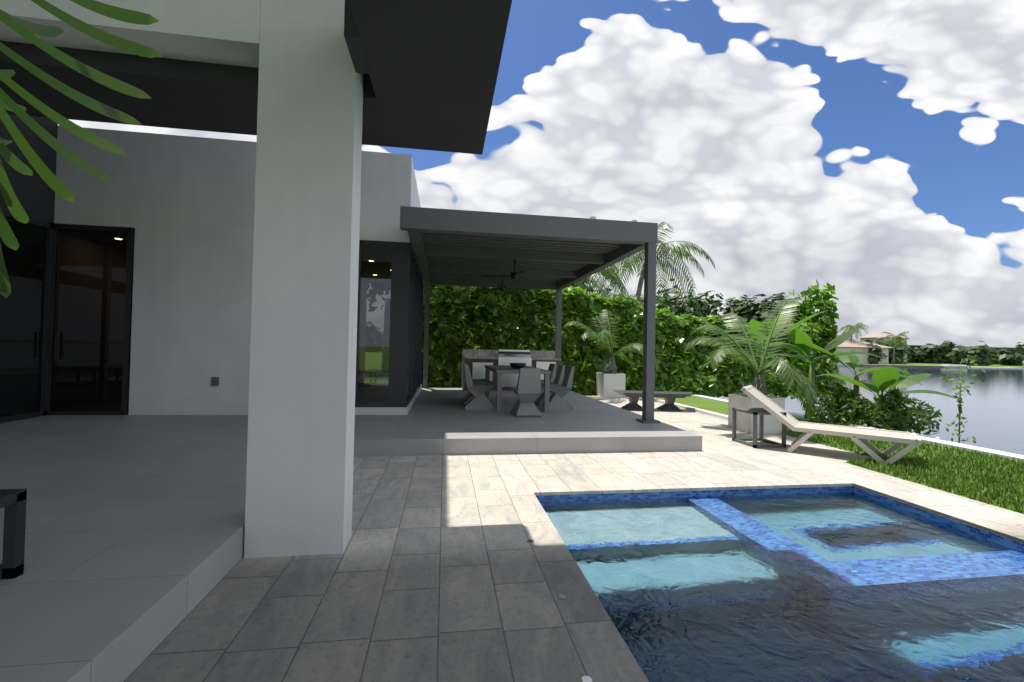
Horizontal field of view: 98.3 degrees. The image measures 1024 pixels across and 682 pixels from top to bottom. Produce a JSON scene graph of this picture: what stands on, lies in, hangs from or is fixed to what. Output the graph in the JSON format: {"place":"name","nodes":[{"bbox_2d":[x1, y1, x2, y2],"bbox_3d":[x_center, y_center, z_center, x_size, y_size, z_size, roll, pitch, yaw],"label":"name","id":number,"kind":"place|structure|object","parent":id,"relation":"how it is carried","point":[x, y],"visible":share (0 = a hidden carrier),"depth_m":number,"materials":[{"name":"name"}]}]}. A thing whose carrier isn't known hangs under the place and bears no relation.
{"place":"outdoors","nodes":[
{"label":"outdoors","id":0,"kind":"place"},
{"bbox_2d":[0,0,161,297],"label":"frond","id":1,"kind":"object","parent":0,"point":[26,30],"visible":1,"depth_m":0.84,"materials":[{"name":"green plant"}]},
{"bbox_2d":[0,415,367,681],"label":"patio floor","id":2,"kind":"structure","parent":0,"point":[134,540],"depth_m":2.65,"materials":[{"name":"tile"}]},
{"bbox_2d":[0,489,26,578],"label":"chair","id":3,"kind":"object","parent":2,"relation":"on","point":[13,502],"visible":1,"depth_m":2.11,"materials":[{"name":"grey metal"}]},
{"bbox_2d":[0,207,423,422],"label":"frames","id":4,"kind":"structure","parent":2,"relation":"on","point":[402,253],"depth_m":7.35,"materials":[{"name":"grey metal"}]},
{"bbox_2d":[0,216,421,416],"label":"glazing","id":5,"kind":"structure","parent":4,"relation":"in","point":[89,313],"depth_m":6.77,"materials":[{"name":"glass"}]},
{"bbox_2d":[54,125,422,414],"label":"house walls","id":6,"kind":"structure","parent":2,"relation":"on","point":[184,206],"depth_m":6.98,"materials":[{"name":"paint"}]},
{"bbox_2d":[211,377,218,385],"bbox_3d":[-4.695,0.638,7.002,0.100,0.140,0.030,1,-1,-9],"label":"outlet","id":7,"kind":"object","parent":6,"relation":"attached to","point":[214,381],"visible":1,"depth_m":6.99,"materials":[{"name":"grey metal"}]},
{"bbox_2d":[124,454,648,681],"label":"deck","id":8,"kind":"structure","parent":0,"point":[440,569],"depth_m":2.31,"materials":[{"name":"tile"}]},
{"bbox_2d":[244,0,363,557],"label":"column","id":9,"kind":"structure","parent":8,"relation":"on","point":[300,440],"depth_m":2.84,"materials":[{"name":"paint"}]},
{"bbox_2d":[344,0,368,73],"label":"roof beam","id":10,"kind":"structure","parent":9,"relation":"attached to","point":[352,40],"depth_m":2.61,"materials":[{"name":"black paint"}]},
{"bbox_2d":[527,540,591,681],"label":"deck anchors","id":11,"kind":"object","parent":8,"relation":"on","point":[584,678],"visible":1,"depth_m":1.81,"materials":[{"name":"silver metal"}]},
{"bbox_2d":[354,387,701,455],"bbox_3d":[-0.286,1.497,9.292,4.720,0.400,7.300,1,-1,-9],"label":"platform","id":12,"kind":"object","parent":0,"point":[438,421],"visible":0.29,"depth_m":6.15,"materials":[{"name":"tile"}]},
{"bbox_2d":[462,362,486,400],"bbox_3d":[-0.819,0.883,9.695,0.560,0.820,0.440,1,-1,-3],"label":"chair","id":13,"kind":"object","parent":12,"relation":"on","point":[469,393],"visible":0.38,"depth_m":9.51,"materials":[{"name":"grey plastic"}]},
{"bbox_2d":[463,363,491,404],"bbox_3d":[-0.713,0.873,8.998,0.561,0.820,0.441,1,-1,-9],"label":"chair","id":14,"kind":"object","parent":12,"relation":"on","point":[469,399],"visible":0.41,"depth_m":8.85,"materials":[{"name":"grey plastic"}]},
{"bbox_2d":[464,364,493,409],"bbox_3d":[-0.616,0.864,8.357,0.560,0.820,0.440,1,-1,-3],"label":"chair","id":15,"kind":"object","parent":12,"relation":"on","point":[480,401],"visible":1,"depth_m":8.18,"materials":[{"name":"grey plastic"}]},
{"bbox_2d":[461,349,560,389],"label":"countertop","id":16,"kind":"structure","parent":12,"relation":"on","point":[492,354],"depth_m":12.58,"materials":[{"name":"grey stone"}]},
{"bbox_2d":[472,348,555,386],"bbox_3d":[0.036,0.730,12.358,2.300,1.053,0.675,1,-1,-9],"label":"grill","id":17,"kind":"object","parent":16,"relation":"in","point":[506,356],"visible":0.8,"depth_m":12.06,"materials":[{"name":"silver metal"}]},
{"bbox_2d":[464,359,559,389],"bbox_3d":[-0.035,0.937,12.463,2.640,0.840,0.720,1,-1,-9],"label":"kitchen base","id":18,"kind":"object","parent":12,"relation":"on","point":[469,362],"visible":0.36,"depth_m":12.03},
{"bbox_2d":[485,365,550,411],"bbox_3d":[0.032,0.926,9.146,1.000,0.750,2.400,1,-1,-9],"label":"dining table","id":19,"kind":"object","parent":12,"relation":"on","point":[499,370],"visible":0.71,"depth_m":8.04,"materials":[{"name":"grey plastic"}]},
{"bbox_2d":[510,363,525,368],"bbox_3d":[0.116,0.489,8.659,0.340,0.110,0.331,1,-1,-9],"label":"bowl","id":20,"kind":"object","parent":19,"relation":"on","point":[517,365],"visible":0.94,"depth_m":8.54,"materials":[{"name":"black ceramic"}]},
{"bbox_2d":[511,368,541,416],"bbox_3d":[0.246,0.868,7.621,0.440,0.820,0.560,1,-1,-11],"label":"chair","id":21,"kind":"object","parent":12,"relation":"on","point":[527,390],"visible":1,"depth_m":7.40,"materials":[{"name":"grey plastic"}]},
{"bbox_2d":[400,206,659,422],"bbox_3d":[-0.100,-0.301,9.801,4.120,3.220,6.120,1,-1,-9],"label":"pergola","id":22,"kind":"object","parent":12,"relation":"on","point":[452,247],"visible":0.92,"depth_m":7.99,"materials":[{"name":"grey metal"}]},
{"bbox_2d":[478,274,528,290],"bbox_3d":[-0.151,-1.417,10.681,1.241,0.400,1.215,1,-1,-9],"label":"fan","id":23,"kind":"object","parent":22,"relation":"hanging from","point":[502,287],"visible":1,"depth_m":10.78},
{"bbox_2d":[481,259,539,280],"bbox_3d":[0.036,-1.447,8.760,1.263,0.400,1.172,1,-1,-9],"label":"fan","id":24,"kind":"object","parent":22,"relation":"hanging from","point":[514,275],"visible":1,"depth_m":8.88},
{"bbox_2d":[535,363,556,400],"bbox_3d":[0.680,0.918,9.949,0.560,0.820,0.440,1,-1,-13],"label":"chair","id":25,"kind":"object","parent":12,"relation":"on","point":[552,368],"visible":0.23,"depth_m":9.83,"materials":[{"name":"grey plastic"}]},
{"bbox_2d":[536,365,564,405],"bbox_3d":[0.789,0.907,9.223,0.566,0.820,0.449,1,-1,-9],"label":"chair","id":26,"kind":"object","parent":12,"relation":"on","point":[559,378],"visible":0.43,"depth_m":9.09,"materials":[{"name":"grey plastic"}]},
{"bbox_2d":[542,366,574,409],"bbox_3d":[0.888,0.898,8.570,0.572,0.820,0.457,1,-1,-9],"label":"chair","id":27,"kind":"object","parent":12,"relation":"on","point":[557,401],"visible":0.84,"depth_m":8.41,"materials":[{"name":"grey plastic"}]},
{"bbox_2d":[68,0,1023,347],"label":"sky","id":28,"kind":"structure","parent":0,"point":[873,150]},
{"bbox_2d":[567,278,791,323],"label":"trees","id":29,"kind":"object","parent":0,"point":[746,309],"visible":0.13,"depth_m":29.11,"materials":[{"name":"green plant"}]},
{"bbox_2d":[510,395,909,495],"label":"deck","id":30,"kind":"structure","parent":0,"point":[721,460],"depth_m":5.08,"materials":[{"name":"stone"}]},
{"bbox_2d":[613,390,691,411],"bbox_3d":[3.242,1.369,10.231,1.870,0.430,0.570,1,-1,1],"label":"bench","id":31,"kind":"object","parent":30,"relation":"on","point":[669,397],"visible":0.93,"depth_m":10.06,"materials":[{"name":"grey concrete"}]},
{"bbox_2d":[732,408,785,447],"bbox_3d":[3.660,1.279,6.575,0.500,0.500,0.500,1,-1,-9],"label":"side table","id":32,"kind":"object","parent":30,"relation":"on","point":[760,412],"visible":0.98,"depth_m":6.50,"materials":[{"name":"grey metal"}]},
{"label":"planter soil","id":33,"kind":"object","parent":30,"relation":"on","visible":0},
{"bbox_2d":[600,362,612,373],"bbox_3d":[2.691,0.763,12.783,0.452,0.448,0.548,1,-1,-9],"label":"potted plant","id":34,"kind":"object","parent":33,"relation":"on","point":[606,368],"visible":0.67,"depth_m":12.80,"materials":[{"name":"green plant"}]},
{"bbox_2d":[564,307,660,373],"bbox_3d":[2.768,0.174,13.083,2.560,2.645,3.062,1,-1,-9],"label":"planter palm","id":35,"kind":"object","parent":33,"relation":"on","point":[601,336],"visible":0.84,"depth_m":12.92,"materials":[{"name":"green plant"}]},
{"bbox_2d":[728,394,784,433],"bbox_3d":[4.271,1.262,7.760,0.620,0.600,0.620,1,-1,-9],"label":"planter","id":36,"kind":"object","parent":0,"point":[772,423],"visible":0.59,"depth_m":7.50,"materials":[{"name":"white concrete"}]},
{"bbox_2d":[536,486,1023,551],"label":"pool tile border","id":37,"kind":"object","parent":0,"point":[1018,546],"visible":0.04,"depth_m":4.27,"materials":[{"name":"blue tile"}]},
{"bbox_2d":[540,492,1023,681],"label":"pool water","id":38,"kind":"structure","parent":0,"point":[835,587],"depth_m":2.71,"materials":[{"name":"blue liquid"}]},
{"bbox_2d":[658,396,1023,513],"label":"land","id":39,"kind":"structure","parent":0,"point":[713,406],"depth_m":9.84,"materials":[{"name":"green plant"}]},
{"bbox_2d":[571,266,617,294],"bbox_3d":[3.078,-1.540,24.957,6.172,6.759,5.192,1,-1,-9],"label":"palm","id":40,"kind":"object","parent":39,"relation":"on","point":[605,280],"visible":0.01,"depth_m":23.67,"materials":[{"name":"green plant"}]},
{"bbox_2d":[568,259,635,297],"bbox_3d":[3.423,-1.311,21.971,5.641,6.210,5.786,1,-1,-9],"label":"palm","id":41,"kind":"object","parent":39,"relation":"on","point":[606,273],"visible":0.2,"depth_m":21.30,"materials":[{"name":"green plant"}]},
{"bbox_2d":[421,279,847,399],"bbox_3d":[3.933,-0.322,14.571,14.436,4.350,2.730,1,-1,-9],"label":"hedge","id":42,"kind":"object","parent":39,"relation":"on","point":[461,318],"visible":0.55,"depth_m":13.74,"materials":[{"name":"green plant"}]},
{"bbox_2d":[596,222,715,315],"bbox_3d":[7.497,-1.977,23.826,6.336,7.773,5.559,0,-1,40],"label":"palm","id":43,"kind":"object","parent":39,"relation":"on","point":[664,248],"visible":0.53,"depth_m":23.63,"materials":[{"name":"green plant"}]},
{"bbox_2d":[639,397,727,419],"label":"curb","id":44,"kind":"structure","parent":39,"relation":"on","point":[709,413],"depth_m":9.95,"materials":[{"name":"white concrete"}]},
{"bbox_2d":[622,397,873,461],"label":"walkway","id":45,"kind":"structure","parent":39,"relation":"on","point":[827,451],"depth_m":6.84,"materials":[{"name":"stone"}]},
{"bbox_2d":[596,372,625,397],"bbox_3d":[2.888,1.285,12.987,0.650,0.680,0.650,1,-1,-9],"label":"planter","id":46,"kind":"object","parent":45,"relation":"on","point":[607,385],"visible":0.98,"depth_m":12.68,"materials":[{"name":"white concrete"}]},
{"bbox_2d":[741,385,920,464],"bbox_3d":[4.288,1.118,6.107,0.660,0.871,1.948,2,-2,-52],"label":"lounger frame","id":47,"kind":"object","parent":39,"relation":"on","point":[871,449],"visible":0.73,"depth_m":5.86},
{"bbox_2d":[747,388,913,438],"bbox_3d":[4.292,0.958,6.109,0.580,0.490,1.845,2,-2,-52],"label":"lounger sling","id":48,"kind":"object","parent":47,"relation":"attached to","point":[773,406],"visible":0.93,"depth_m":6.11,"materials":[{"name":"white fabric"}]},
{"bbox_2d":[786,422,1023,513],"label":"grass","id":49,"kind":"structure","parent":39,"relation":"on","point":[914,467],"depth_m":5.21,"materials":[{"name":"green plant"}]},
{"bbox_2d":[853,482,1023,543],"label":"deck","id":50,"kind":"structure","parent":39,"relation":"on","point":[1004,523],"depth_m":3.97,"materials":[{"name":"stone"}]},
{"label":"planter soil","id":51,"kind":"object","parent":39,"relation":"on","visible":0},
{"bbox_2d":[738,376,760,396],"bbox_3d":[4.105,0.806,7.605,0.528,0.398,0.391,2,-1,-29],"label":"plant","id":52,"kind":"object","parent":51,"relation":"on","point":[755,385],"visible":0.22,"depth_m":7.64,"materials":[{"name":"green plant"}]},
{"bbox_2d":[684,298,821,421],"bbox_3d":[4.243,0.312,7.953,2.195,2.310,2.050,1,-1,20],"label":"planter palm","id":53,"kind":"object","parent":51,"relation":"in","point":[789,375],"visible":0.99,"depth_m":7.89,"materials":[{"name":"green plant"}]},
{"bbox_2d":[714,366,1023,454],"bbox_3d":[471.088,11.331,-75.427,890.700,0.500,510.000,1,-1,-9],"label":"lake","id":54,"kind":"structure","parent":0,"point":[993,409],"depth_m":29.12,"materials":[{"name":"grey liquid"}]},
{"bbox_2d":[859,364,942,367],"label":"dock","id":55,"kind":"object","parent":54,"relation":"in","point":[880,365],"visible":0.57,"depth_m":124.46,"materials":[{"name":"grey wood"}]},
{"bbox_2d":[940,364,967,367],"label":"boat","id":56,"kind":"object","parent":54,"relation":"on","point":[953,366],"visible":0.9,"depth_m":127.95,"materials":[{"name":"white"}]},
{"bbox_2d":[967,367,1023,368],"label":"seawall","id":57,"kind":"object","parent":54,"relation":"on","point":[998,367],"visible":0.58,"depth_m":129.94,"materials":[{"name":"white concrete"}]},
{"bbox_2d":[856,363,1023,367],"bbox_3d":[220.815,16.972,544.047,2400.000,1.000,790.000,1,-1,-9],"label":"shore","id":58,"kind":"structure","parent":0,"point":[935,364],"depth_m":143.38,"materials":[{"name":"green plant"}]},
{"bbox_2d":[838,322,868,341],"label":"palm","id":59,"kind":"object","parent":58,"relation":"on","point":[847,327],"visible":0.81,"depth_m":141.67,"materials":[{"name":"green plant"}]},
{"bbox_2d":[835,332,909,363],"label":"houses","id":60,"kind":"structure","parent":58,"relation":"on","point":[856,346],"depth_m":139.01,"materials":[{"name":"grey"}]},
{"bbox_2d":[881,331,908,363],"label":"palm","id":61,"kind":"object","parent":58,"relation":"on","point":[894,339],"visible":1,"depth_m":140.60,"materials":[{"name":"green plant"}]},
{"bbox_2d":[838,335,1023,365],"bbox_3d":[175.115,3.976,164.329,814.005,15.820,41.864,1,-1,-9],"label":"trees","id":62,"kind":"object","parent":58,"relation":"on","point":[981,355],"visible":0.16,"depth_m":153.59,"materials":[{"name":"green plant"}]},
{"bbox_2d":[907,345,1023,364],"bbox_3d":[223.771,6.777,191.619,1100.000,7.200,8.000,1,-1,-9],"label":"trees","id":63,"kind":"object","parent":58,"relation":"on","point":[995,362],"depth_m":179.21,"materials":[{"name":"green plant"}]},
{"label":"bank","id":64,"kind":"object","parent":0,"visible":0},
{"bbox_2d":[716,310,827,382],"bbox_3d":[6.045,0.505,10.423,2.259,2.384,2.163,0,-1,34],"label":"banana","id":65,"kind":"object","parent":64,"relation":"on","point":[755,325],"visible":0.34,"depth_m":10.18,"materials":[{"name":"green plant"}]},
{"bbox_2d":[757,324,886,413],"bbox_3d":[6.582,0.685,9.866,2.157,2.128,2.295,1,-1,21],"label":"banana","id":66,"kind":"object","parent":64,"relation":"on","point":[800,339],"visible":0.78,"depth_m":9.56,"materials":[{"name":"green plant"}]},
{"bbox_2d":[788,340,921,405],"bbox_3d":[7.349,1.028,9.459,2.248,2.058,2.144,2,-1,-30],"label":"banana","id":67,"kind":"object","parent":64,"relation":"on","point":[851,360],"visible":0.61,"depth_m":9.54,"materials":[{"name":"green plant"}]},
{"bbox_2d":[691,395,1023,461],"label":"seawall cap","id":68,"kind":"object","parent":64,"relation":"on","point":[958,445],"visible":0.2,"depth_m":6.67,"materials":[{"name":"white concrete"}]},
{"bbox_2d":[803,386,942,435],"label":"shrubs","id":69,"kind":"object","parent":64,"relation":"on","point":[898,417],"visible":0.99,"depth_m":8.13,"materials":[{"name":"green plant"}]},
{"bbox_2d":[818,367,957,427],"bbox_3d":[7.142,1.204,8.372,2.309,1.465,1.892,2,-1,-31],"label":"banana","id":70,"kind":"object","parent":64,"relation":"on","point":[883,379],"visible":0.68,"depth_m":8.43,"materials":[{"name":"green plant"}]},
{"bbox_2d":[939,360,985,443],"bbox_3d":[7.492,1.119,7.389,0.472,1.602,0.456,1,-1,-9],"label":"sapling","id":71,"kind":"object","parent":64,"relation":"on","point":[959,401],"visible":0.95,"depth_m":7.38,"materials":[{"name":"green plant"}]},
{"bbox_3d":[-7.478,-1.895,-0.272,3.050,0.040,13.650,1,-1,-9],"label":"room ceiling","id":72,"kind":"object","parent":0,"visible":0},
{"bbox_2d":[0,114,57,222],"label":"wall","id":73,"kind":"structure","parent":72,"relation":"on","point":[35,194],"depth_m":6.36,"materials":[{"name":"grey paint"}]},
{"bbox_2d":[0,40,490,154],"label":"slab","id":74,"kind":"structure","parent":72,"relation":"on","point":[199,96],"depth_m":3.29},
{"bbox_2d":[0,0,260,67],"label":"portal beam","id":75,"kind":"structure","parent":74,"relation":"attached to","point":[226,32],"depth_m":2.78,"materials":[{"name":"paint"}]},
{"bbox_2d":[349,0,511,109],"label":"soffit","id":76,"kind":"structure","parent":74,"relation":"attached to","point":[444,52],"depth_m":2.63,"materials":[{"name":"black paint"}]}
]}

